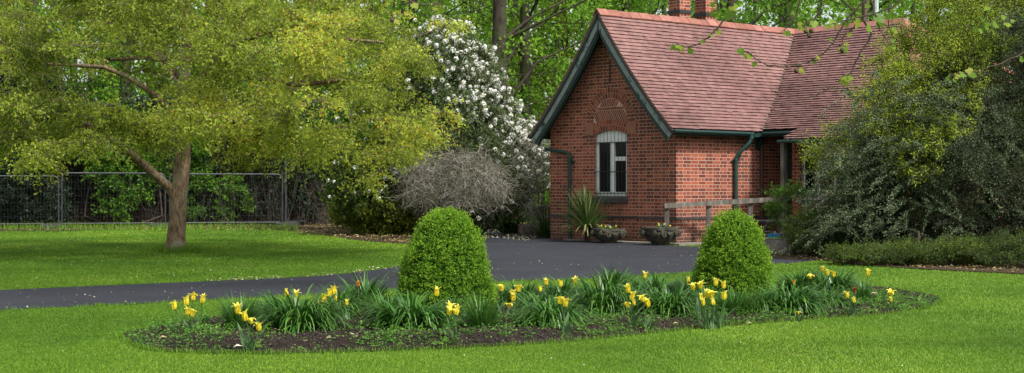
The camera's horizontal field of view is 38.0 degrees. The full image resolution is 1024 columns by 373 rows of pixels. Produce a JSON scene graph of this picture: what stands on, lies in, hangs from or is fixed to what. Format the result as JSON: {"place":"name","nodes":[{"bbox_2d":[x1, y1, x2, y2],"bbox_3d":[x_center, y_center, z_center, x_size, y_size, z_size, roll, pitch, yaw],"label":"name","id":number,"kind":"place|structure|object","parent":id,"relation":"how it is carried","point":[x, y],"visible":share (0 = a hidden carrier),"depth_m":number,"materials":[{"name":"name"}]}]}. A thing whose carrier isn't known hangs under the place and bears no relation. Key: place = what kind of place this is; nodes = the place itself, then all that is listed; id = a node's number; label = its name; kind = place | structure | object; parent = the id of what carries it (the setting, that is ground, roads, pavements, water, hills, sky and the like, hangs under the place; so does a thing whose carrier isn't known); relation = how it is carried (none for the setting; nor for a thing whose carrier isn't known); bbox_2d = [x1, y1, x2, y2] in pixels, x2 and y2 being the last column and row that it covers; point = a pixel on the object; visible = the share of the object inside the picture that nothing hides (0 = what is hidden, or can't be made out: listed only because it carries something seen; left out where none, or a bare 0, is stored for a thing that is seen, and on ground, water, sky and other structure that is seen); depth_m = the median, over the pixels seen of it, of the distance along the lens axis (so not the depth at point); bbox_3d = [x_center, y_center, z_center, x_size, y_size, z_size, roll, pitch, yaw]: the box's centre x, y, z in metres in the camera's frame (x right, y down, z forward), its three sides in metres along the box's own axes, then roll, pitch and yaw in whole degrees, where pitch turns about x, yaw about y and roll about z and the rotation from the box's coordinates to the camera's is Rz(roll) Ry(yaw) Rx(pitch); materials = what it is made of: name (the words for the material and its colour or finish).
{"place":"outdoors","nodes":[
{"label":"outdoors","id":0,"kind":"place"},
{"bbox_2d":[126,242,219,252],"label":"tall grass","id":1,"kind":"structure","parent":0,"point":[188,248],"depth_m":27.18,"materials":[{"name":"green plant"}]},
{"bbox_2d":[0,229,814,309],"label":"path","id":2,"kind":"structure","parent":0,"point":[541,258],"depth_m":20.42,"materials":[{"name":"grey asphalt"}]},
{"bbox_2d":[5,261,783,309],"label":"path edge grass","id":3,"kind":"structure","parent":2,"relation":"on","point":[163,301],"depth_m":17.89,"materials":[{"name":"green plant"}]},
{"bbox_2d":[496,213,537,233],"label":"green shrub","id":4,"kind":"object","parent":2,"relation":"on","point":[509,228],"visible":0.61,"depth_m":37.25,"materials":[{"name":"green plant"}]},
{"bbox_2d":[499,119,549,235],"bbox_3d":[0.573,-0.229,35.206,1.767,2.857,1.585,0,0,-33],"label":"shrub","id":5,"kind":"object","parent":2,"relation":"on","point":[536,189],"visible":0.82,"depth_m":35.11,"materials":[{"name":"green plant"}]},
{"bbox_2d":[517,222,533,234],"bbox_3d":[0.341,1.009,36.599,0.420,0.382,0.281,0,0,-9],"label":"planter trough","id":6,"kind":"object","parent":2,"relation":"on","point":[522,229],"visible":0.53,"depth_m":36.46,"materials":[{"name":"grey stone"}]},
{"bbox_2d":[518,205,549,236],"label":"flax clump","id":7,"kind":"object","parent":2,"relation":"on","point":[542,223],"visible":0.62,"depth_m":34.81,"materials":[{"name":"green plant"}]},
{"bbox_2d":[542,182,619,241],"bbox_3d":[1.578,0.527,32.137,1.947,1.396,1.866,0,0,0],"label":"cabbage palm","id":8,"kind":"object","parent":2,"relation":"on","point":[586,221],"visible":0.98,"depth_m":31.99,"materials":[{"name":"green plant"}]},
{"bbox_2d":[590,225,626,242],"bbox_3d":[2.041,1.001,31.490,0.673,0.398,0.673,0,0,-26],"label":"stone planter","id":9,"kind":"object","parent":2,"relation":"on","point":[609,234],"visible":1,"depth_m":31.28,"materials":[{"name":"stone"}]},
{"bbox_2d":[640,222,680,244],"bbox_3d":[3.027,0.967,30.362,0.713,0.467,0.713,0,0,-34],"label":"stone planter","id":10,"kind":"object","parent":2,"relation":"on","point":[663,234],"visible":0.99,"depth_m":30.15,"materials":[{"name":"stone"}]},
{"bbox_2d":[664,197,787,234],"bbox_3d":[4.485,0.713,31.138,2.932,1.015,0.155,0,0,-20],"label":"handrail","id":11,"kind":"object","parent":2,"relation":"on","point":[709,204],"visible":0.44,"depth_m":30.97,"materials":[{"name":"grey wood"}]},
{"bbox_2d":[752,220,792,237],"bbox_3d":[5.142,0.939,29.400,0.840,0.548,1.180,0,0,-29],"label":"picnic table","id":12,"kind":"object","parent":2,"relation":"on","point":[767,222],"visible":0.25,"depth_m":29.12,"materials":[{"name":"wood"}]},
{"bbox_2d":[755,173,810,235],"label":"green shrub","id":13,"kind":"object","parent":2,"relation":"on","point":[771,207],"visible":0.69,"depth_m":27.90,"materials":[{"name":"green plant"}]},
{"bbox_2d":[5,0,1011,124],"label":"sky","id":14,"kind":"structure","parent":0,"point":[361,5],"materials":[{"name":"white"}]},
{"bbox_2d":[0,197,1023,372],"bbox_3d":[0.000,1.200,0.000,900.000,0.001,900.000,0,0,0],"label":"ground","id":15,"kind":"structure","parent":0,"point":[401,369],"depth_m":12.75,"materials":[{"name":"green plant"}]},
{"bbox_2d":[0,0,141,102],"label":"woodland tree","id":16,"kind":"object","parent":15,"relation":"on","point":[86,83],"visible":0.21,"depth_m":63.60,"materials":[{"name":"green plant"}]},
{"bbox_2d":[13,0,225,102],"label":"woodland tree","id":17,"kind":"object","parent":15,"relation":"on","point":[121,81],"visible":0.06,"depth_m":63.96,"materials":[{"name":"green plant"}]},
{"bbox_2d":[0,219,299,230],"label":"rough grass","id":18,"kind":"structure","parent":15,"relation":"on","point":[81,227],"depth_m":41.27,"materials":[{"name":"green plant"}]},
{"bbox_2d":[2,103,364,224],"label":"garden wall","id":19,"kind":"structure","parent":15,"relation":"on","point":[145,205],"depth_m":46.84,"materials":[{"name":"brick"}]},
{"bbox_2d":[1,223,418,243],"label":"border earth","id":20,"kind":"structure","parent":15,"relation":"on","point":[355,238],"depth_m":40.21,"materials":[{"name":"brown soil"}]},
{"bbox_2d":[0,175,58,224],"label":"steel barrier","id":21,"kind":"object","parent":20,"relation":"on","point":[32,176],"visible":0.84,"depth_m":42.61,"materials":[{"name":"grey metal"}]},
{"bbox_2d":[0,19,82,226],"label":"evergreen shrub","id":22,"kind":"object","parent":20,"relation":"on","point":[12,204],"visible":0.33,"depth_m":44.07,"materials":[{"name":"green plant"}]},
{"bbox_2d":[61,172,165,223],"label":"steel barrier","id":23,"kind":"object","parent":20,"relation":"on","point":[129,209],"visible":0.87,"depth_m":43.21,"materials":[{"name":"grey metal"}]},
{"bbox_2d":[71,122,158,225],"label":"climbing shrub","id":24,"kind":"object","parent":20,"relation":"on","point":[114,182],"visible":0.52,"depth_m":44.82,"materials":[{"name":"green plant"}]},
{"bbox_2d":[64,90,174,225],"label":"climbing shrub","id":25,"kind":"object","parent":20,"relation":"on","point":[161,170],"visible":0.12,"depth_m":45.34,"materials":[{"name":"green plant"}]},
{"bbox_2d":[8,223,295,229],"bbox_3d":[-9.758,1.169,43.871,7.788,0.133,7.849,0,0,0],"label":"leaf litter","id":26,"kind":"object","parent":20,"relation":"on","point":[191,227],"visible":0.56,"depth_m":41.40,"materials":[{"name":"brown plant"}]},
{"bbox_2d":[53,88,337,224],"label":"climbing shrub","id":27,"kind":"object","parent":20,"relation":"on","point":[256,182],"visible":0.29,"depth_m":46.21,"materials":[{"name":"green plant"}]},
{"bbox_2d":[60,162,332,225],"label":"bare undergrowth","id":28,"kind":"object","parent":20,"relation":"on","point":[268,218],"visible":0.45,"depth_m":45.72,"materials":[{"name":"plant"}]},
{"bbox_2d":[186,135,220,224],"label":"climbing shrub","id":29,"kind":"object","parent":20,"relation":"on","point":[195,153],"visible":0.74,"depth_m":45.68,"materials":[{"name":"green plant"}]},
{"bbox_2d":[169,173,282,222],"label":"steel barrier","id":30,"kind":"object","parent":20,"relation":"on","point":[194,174],"visible":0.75,"depth_m":44.28,"materials":[{"name":"grey metal"}]},
{"bbox_2d":[201,166,255,224],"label":"climbing shrub","id":31,"kind":"object","parent":20,"relation":"on","point":[228,191],"visible":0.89,"depth_m":46.00,"materials":[{"name":"green plant"}]},
{"bbox_2d":[195,134,314,224],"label":"climbing shrub","id":32,"kind":"object","parent":20,"relation":"on","point":[231,164],"visible":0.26,"depth_m":46.29,"materials":[{"name":"green plant"}]},
{"bbox_2d":[293,100,386,226],"bbox_3d":[-4.205,-0.566,40.532,4.030,3.716,2.981,0,0,0],"label":"green shrub","id":33,"kind":"object","parent":20,"relation":"on","point":[331,113],"visible":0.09,"depth_m":39.97,"materials":[{"name":"green plant"}]},
{"bbox_2d":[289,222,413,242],"bbox_3d":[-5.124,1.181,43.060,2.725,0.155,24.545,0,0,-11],"label":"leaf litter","id":34,"kind":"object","parent":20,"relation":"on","point":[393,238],"visible":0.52,"depth_m":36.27,"materials":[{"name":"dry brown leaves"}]},
{"bbox_2d":[318,142,424,235],"bbox_3d":[-3.456,0.182,36.796,2.682,2.695,2.913,0,0,0],"label":"yellow green shrub","id":35,"kind":"object","parent":34,"relation":"on","point":[357,209],"visible":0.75,"depth_m":36.18,"materials":[{"name":"green plant"}]},
{"bbox_2d":[380,136,520,226],"bbox_3d":[-1.331,-0.004,33.148,3.321,2.407,2.637,0,0,0],"label":"bare bush","id":36,"kind":"object","parent":20,"relation":"on","point":[482,188],"visible":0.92,"depth_m":32.88,"materials":[{"name":"grey plant"}]},
{"bbox_2d":[375,13,549,234],"bbox_3d":[-1.188,-1.468,36.533,3.880,5.638,4.127,0,0,-41],"label":"blossom shrub","id":37,"kind":"object","parent":20,"relation":"on","point":[476,105],"visible":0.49,"depth_m":35.82,"materials":[{"name":"white plant"}]},
{"bbox_2d":[131,0,299,102],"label":"woodland tree","id":38,"kind":"object","parent":15,"relation":"on","point":[215,26],"visible":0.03,"depth_m":66.40,"materials":[{"name":"green plant"}]},
{"bbox_2d":[0,0,473,251],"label":"golden tree","id":39,"kind":"object","parent":15,"relation":"on","point":[313,36],"visible":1,"depth_m":24.68,"materials":[{"name":"green plant"}]},
{"bbox_2d":[208,0,408,104],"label":"woodland tree","id":40,"kind":"object","parent":15,"relation":"on","point":[399,2],"visible":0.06,"depth_m":63.84,"materials":[{"name":"green plant"}]},
{"bbox_2d":[302,0,527,157],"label":"woodland tree","id":41,"kind":"object","parent":15,"relation":"on","point":[484,22],"visible":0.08,"depth_m":60.10,"materials":[{"name":"green plant"}]},
{"bbox_2d":[375,205,549,229],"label":"garden wall","id":42,"kind":"structure","parent":15,"relation":"on","point":[532,210],"depth_m":40.25,"materials":[{"name":"brick"}]},
{"bbox_2d":[374,0,559,195],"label":"woodland tree","id":43,"kind":"object","parent":15,"relation":"on","point":[532,34],"visible":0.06,"depth_m":70.87,"materials":[{"name":"green plant"}]},
{"bbox_2d":[385,0,627,158],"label":"woodland tree","id":44,"kind":"object","parent":15,"relation":"on","point":[500,17],"visible":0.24,"depth_m":57.88,"materials":[{"name":"green plant"}]},
{"bbox_2d":[0,0,1023,204],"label":"woodland","id":45,"kind":"object","parent":15,"relation":"on","point":[826,20],"visible":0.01,"depth_m":91.54,"materials":[{"name":"green plant"}]},
{"bbox_2d":[10,0,1017,204],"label":"trunks","id":46,"kind":"object","parent":15,"relation":"on","point":[516,6],"visible":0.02,"depth_m":88.95,"materials":[{"name":"plant"}]},
{"bbox_2d":[452,0,607,204],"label":"woodland tree","id":47,"kind":"object","parent":15,"relation":"on","point":[524,67],"visible":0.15,"depth_m":64.60,"materials":[{"name":"green plant"}]},
{"bbox_2d":[477,0,634,194],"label":"woodland tree","id":48,"kind":"object","parent":15,"relation":"on","point":[548,42],"visible":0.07,"depth_m":68.59,"materials":[{"name":"green plant"}]},
{"bbox_2d":[512,0,729,114],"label":"woodland tree","id":49,"kind":"object","parent":15,"relation":"on","point":[630,6],"visible":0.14,"depth_m":69.50,"materials":[{"name":"green plant"}]},
{"bbox_2d":[381,0,1023,86],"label":"plane tree","id":50,"kind":"object","parent":15,"relation":"on","point":[439,7],"visible":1,"depth_m":9.02,"materials":[{"name":"green plant"}]},
{"bbox_2d":[710,290,726,328],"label":"tulip","id":51,"kind":"object","parent":15,"relation":"on","point":[724,296],"visible":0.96,"depth_m":12.54,"materials":[{"name":"yellow plant"}]},
{"bbox_2d":[629,0,808,28],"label":"woodland tree","id":52,"kind":"object","parent":15,"relation":"on","point":[752,20],"visible":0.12,"depth_m":73.52,"materials":[{"name":"green plant"}]},
{"bbox_2d":[528,0,1023,244],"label":"brick cottage","id":53,"kind":"structure","parent":15,"relation":"on","point":[640,121],"depth_m":32.59,"materials":[{"name":"red brick"}]},
{"bbox_2d":[591,130,627,202],"bbox_3d":[2.671,-0.435,32.972,1.450,1.770,1.640,0,0,-39],"label":"window frame","id":54,"kind":"structure","parent":53,"relation":"in","point":[613,171],"depth_m":32.82,"materials":[{"name":"white paint"}]},
{"bbox_2d":[797,147,864,203],"bbox_3d":[6.986,-0.230,31.234,0.900,1.540,1.930,0,0,-39],"label":"window frame","id":55,"kind":"structure","parent":53,"relation":"in","point":[805,169],"depth_m":31.44,"materials":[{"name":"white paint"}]},
{"bbox_2d":[691,0,868,28],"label":"woodland tree","id":56,"kind":"object","parent":15,"relation":"on","point":[788,14],"visible":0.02,"depth_m":79.49,"materials":[{"name":"green plant"}]},
{"bbox_2d":[763,0,953,27],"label":"woodland tree","id":57,"kind":"object","parent":15,"relation":"on","point":[812,2],"visible":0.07,"depth_m":70.60,"materials":[{"name":"green plant"}]},
{"bbox_2d":[768,250,1023,274],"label":"shrub bed earth","id":58,"kind":"structure","parent":15,"relation":"on","point":[939,266],"depth_m":22.32,"materials":[{"name":"brown soil"}]},
{"bbox_2d":[762,236,795,253],"bbox_3d":[4.732,1.040,26.300,0.620,0.320,0.620,0,0,0],"label":"planter tub","id":59,"kind":"object","parent":58,"relation":"on","point":[777,244],"visible":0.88,"depth_m":26.05,"materials":[{"name":"grey stone"}]},
{"bbox_2d":[777,200,863,254],"bbox_3d":[5.583,0.751,26.196,1.900,1.042,2.367,0,0,0],"label":"juniper","id":60,"kind":"object","parent":58,"relation":"on","point":[802,217],"visible":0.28,"depth_m":25.85,"materials":[{"name":"green plant"}]},
{"bbox_2d":[796,222,920,255],"bbox_3d":[5.911,0.907,25.427,2.345,0.812,2.132,0,0,0],"label":"juniper","id":61,"kind":"object","parent":58,"relation":"on","point":[815,247],"visible":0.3,"depth_m":24.89,"materials":[{"name":"green plant"}]},
{"bbox_2d":[774,69,1023,255],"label":"cotoneaster","id":62,"kind":"object","parent":58,"relation":"on","point":[828,224],"visible":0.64,"depth_m":24.09,"materials":[{"name":"green plant"}]},
{"bbox_2d":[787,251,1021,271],"bbox_3d":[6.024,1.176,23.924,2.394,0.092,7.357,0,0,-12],"label":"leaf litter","id":63,"kind":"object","parent":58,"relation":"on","point":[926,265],"visible":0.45,"depth_m":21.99,"materials":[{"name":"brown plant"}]},
{"bbox_2d":[796,0,1023,239],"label":"spring shrub","id":64,"kind":"object","parent":58,"relation":"on","point":[973,9],"visible":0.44,"depth_m":25.28,"materials":[{"name":"green plant"}]},
{"bbox_2d":[819,231,1015,265],"bbox_3d":[6.286,1.012,22.913,3.176,0.657,2.144,0,0,0],"label":"juniper","id":65,"kind":"object","parent":58,"relation":"on","point":[915,250],"visible":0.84,"depth_m":22.35,"materials":[{"name":"green plant"}]},
{"bbox_2d":[824,1,1023,244],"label":"cotoneaster","id":66,"kind":"object","parent":58,"relation":"on","point":[979,106],"visible":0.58,"depth_m":24.03,"materials":[{"name":"green plant"}]},
{"bbox_2d":[956,227,1023,266],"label":"juniper","id":67,"kind":"object","parent":58,"relation":"on","point":[1011,244],"visible":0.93,"depth_m":21.85,"materials":[{"name":"green plant"}]},
{"bbox_2d":[837,0,1021,75],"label":"woodland tree","id":68,"kind":"object","parent":15,"relation":"on","point":[880,3],"visible":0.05,"depth_m":62.08,"materials":[{"name":"green plant"}]},
{"bbox_2d":[114,284,946,354],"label":"edge grass","id":69,"kind":"structure","parent":0,"point":[943,298],"depth_m":11.35,"materials":[{"name":"green plant"}]},
{"bbox_2d":[124,284,939,352],"bbox_3d":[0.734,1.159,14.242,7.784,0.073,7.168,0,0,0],"label":"flower bed soil","id":70,"kind":"structure","parent":0,"point":[278,343],"depth_m":11.59,"materials":[{"name":"brown soil"}]},
{"bbox_2d":[202,292,271,327],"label":"strap leaf clump","id":71,"kind":"object","parent":70,"relation":"on","point":[230,315],"visible":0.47,"depth_m":12.17,"materials":[{"name":"green plant"}]},
{"bbox_2d":[231,302,260,350],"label":"tulip","id":72,"kind":"object","parent":70,"relation":"on","point":[237,305],"visible":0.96,"depth_m":10.76,"materials":[{"name":"green plant"}]},
{"bbox_2d":[239,308,254,350],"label":"tulip","id":73,"kind":"object","parent":70,"relation":"on","point":[244,315],"visible":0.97,"depth_m":10.71,"materials":[{"name":"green plant"}]},
{"bbox_2d":[251,289,308,319],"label":"strap leaf clump","id":74,"kind":"object","parent":70,"relation":"on","point":[267,301],"visible":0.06,"depth_m":13.00,"materials":[{"name":"green plant"}]},
{"bbox_2d":[242,281,361,333],"bbox_3d":[-1.710,1.045,12.048,1.073,0.548,1.077,0,0,12],"label":"strap leaf clump","id":75,"kind":"object","parent":70,"relation":"on","point":[300,318],"visible":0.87,"depth_m":11.87,"materials":[{"name":"green plant"}]},
{"bbox_2d":[306,284,369,316],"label":"strap leaf clump","id":76,"kind":"object","parent":70,"relation":"on","point":[353,300],"visible":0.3,"depth_m":13.23,"materials":[{"name":"green plant"}]},
{"bbox_2d":[333,271,402,310],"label":"strap leaf clump","id":77,"kind":"object","parent":70,"relation":"on","point":[366,289],"visible":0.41,"depth_m":13.79,"materials":[{"name":"green plant"}]},
{"bbox_2d":[359,287,413,315],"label":"strap leaf clump","id":78,"kind":"object","parent":70,"relation":"on","point":[389,300],"visible":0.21,"depth_m":12.95,"materials":[{"name":"green plant"}]},
{"bbox_2d":[346,288,468,329],"bbox_3d":[-0.839,1.063,12.251,1.162,0.477,1.166,0,0,-44],"label":"strap leaf clump","id":79,"kind":"object","parent":70,"relation":"on","point":[414,312],"visible":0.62,"depth_m":12.03,"materials":[{"name":"green plant"}]},
{"bbox_2d":[392,205,499,310],"bbox_3d":[-0.625,0.712,13.965,1.040,1.084,1.062,0,0,0],"label":"topiary cone","id":80,"kind":"object","parent":70,"relation":"on","point":[447,253],"visible":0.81,"depth_m":13.69,"materials":[{"name":"green plant"}]},
{"bbox_2d":[447,304,460,339],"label":"tulip","id":81,"kind":"object","parent":70,"relation":"on","point":[456,310],"visible":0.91,"depth_m":11.29,"materials":[{"name":"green plant"}]},
{"bbox_2d":[452,289,511,326],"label":"strap leaf clump","id":82,"kind":"object","parent":70,"relation":"on","point":[485,315],"visible":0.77,"depth_m":12.14,"materials":[{"name":"green plant"}]},
{"bbox_2d":[493,275,551,306],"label":"strap leaf clump","id":83,"kind":"object","parent":70,"relation":"on","point":[506,293],"visible":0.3,"depth_m":14.41,"materials":[{"name":"green plant"}]},
{"bbox_2d":[119,283,939,350],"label":"weeds","id":84,"kind":"object","parent":70,"relation":"on","point":[616,327],"visible":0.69,"depth_m":12.06,"materials":[{"name":"green plant"}]},
{"bbox_2d":[509,287,558,311],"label":"strap leaf clump","id":85,"kind":"object","parent":70,"relation":"on","point":[520,301],"visible":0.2,"depth_m":13.50,"materials":[{"name":"green plant"}]},
{"bbox_2d":[504,286,604,328],"bbox_3d":[0.343,1.076,12.415,0.868,0.447,0.864,0,0,2],"label":"strap leaf clump","id":86,"kind":"object","parent":70,"relation":"on","point":[547,312],"visible":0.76,"depth_m":12.28,"materials":[{"name":"green plant"}]},
{"bbox_2d":[530,275,581,300],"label":"strap leaf clump","id":87,"kind":"object","parent":70,"relation":"on","point":[554,290],"visible":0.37,"depth_m":14.94,"materials":[{"name":"green plant"}]},
{"bbox_2d":[553,296,568,331],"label":"daffodil","id":88,"kind":"object","parent":70,"relation":"on","point":[560,299],"visible":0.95,"depth_m":11.82,"materials":[{"name":"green plant"}]},
{"bbox_2d":[563,298,577,333],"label":"tulip","id":89,"kind":"object","parent":70,"relation":"on","point":[565,305],"visible":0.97,"depth_m":11.81,"materials":[{"name":"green plant"}]},
{"bbox_2d":[562,267,651,314],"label":"strap leaf clump","id":90,"kind":"object","parent":70,"relation":"on","point":[609,299],"visible":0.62,"depth_m":13.36,"materials":[{"name":"green plant"}]},
{"bbox_2d":[584,263,640,291],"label":"strap leaf clump","id":91,"kind":"object","parent":70,"relation":"on","point":[617,277],"visible":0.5,"depth_m":16.11,"materials":[{"name":"green plant"}]},
{"bbox_2d":[625,291,637,326],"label":"tulip","id":92,"kind":"object","parent":70,"relation":"on","point":[634,317],"visible":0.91,"depth_m":12.44,"materials":[{"name":"green plant"}]},
{"bbox_2d":[614,270,690,293],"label":"strap leaf clump","id":93,"kind":"object","parent":70,"relation":"on","point":[655,281],"visible":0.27,"depth_m":15.62,"materials":[{"name":"green plant"}]},
{"bbox_2d":[653,275,691,295],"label":"strap leaf clump","id":94,"kind":"object","parent":70,"relation":"on","point":[684,286],"visible":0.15,"depth_m":15.24,"materials":[{"name":"green plant"}]},
{"bbox_2d":[624,276,725,316],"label":"strap leaf clump","id":95,"kind":"object","parent":70,"relation":"on","point":[666,301],"visible":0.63,"depth_m":13.26,"materials":[{"name":"green plant"}]},
{"bbox_2d":[687,280,702,320],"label":"daffodil","id":96,"kind":"object","parent":70,"relation":"on","point":[700,284],"visible":0.92,"depth_m":12.94,"materials":[{"name":"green plant"}]},
{"bbox_2d":[684,206,777,299],"bbox_3d":[2.208,0.728,14.864,0.955,1.068,0.985,0,0,0],"label":"topiary cone","id":97,"kind":"object","parent":70,"relation":"on","point":[734,251],"visible":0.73,"depth_m":14.66,"materials":[{"name":"green plant"}]},
{"bbox_2d":[706,282,764,314],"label":"strap leaf clump","id":98,"kind":"object","parent":70,"relation":"on","point":[731,302],"visible":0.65,"depth_m":13.44,"materials":[{"name":"green plant"}]},
{"bbox_2d":[734,288,786,313],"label":"strap leaf clump","id":99,"kind":"object","parent":70,"relation":"on","point":[761,301],"visible":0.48,"depth_m":13.63,"materials":[{"name":"green plant"}]},
{"bbox_2d":[749,277,844,317],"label":"strap leaf clump","id":100,"kind":"object","parent":70,"relation":"on","point":[798,297],"visible":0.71,"depth_m":13.70,"materials":[{"name":"green plant"}]},
{"bbox_2d":[772,261,824,291],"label":"strap leaf clump","id":101,"kind":"object","parent":70,"relation":"on","point":[789,281],"visible":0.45,"depth_m":16.10,"materials":[{"name":"green plant"}]},
{"bbox_2d":[806,286,858,308],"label":"strap leaf clump","id":102,"kind":"object","parent":70,"relation":"on","point":[833,296],"visible":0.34,"depth_m":14.23,"materials":[{"name":"green plant"}]},
{"bbox_2d":[797,264,874,292],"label":"strap leaf clump","id":103,"kind":"object","parent":70,"relation":"on","point":[838,282],"visible":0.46,"depth_m":16.02,"materials":[{"name":"green plant"}]},
{"bbox_2d":[850,276,875,299],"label":"strap leaf clump","id":104,"kind":"object","parent":70,"relation":"on","point":[861,292],"visible":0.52,"depth_m":14.85,"materials":[{"name":"green plant"}]},
{"bbox_2d":[563,239,701,245],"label":"paving","id":105,"kind":"structure","parent":0,"point":[676,244],"depth_m":31.18,"materials":[{"name":"grey stone"}]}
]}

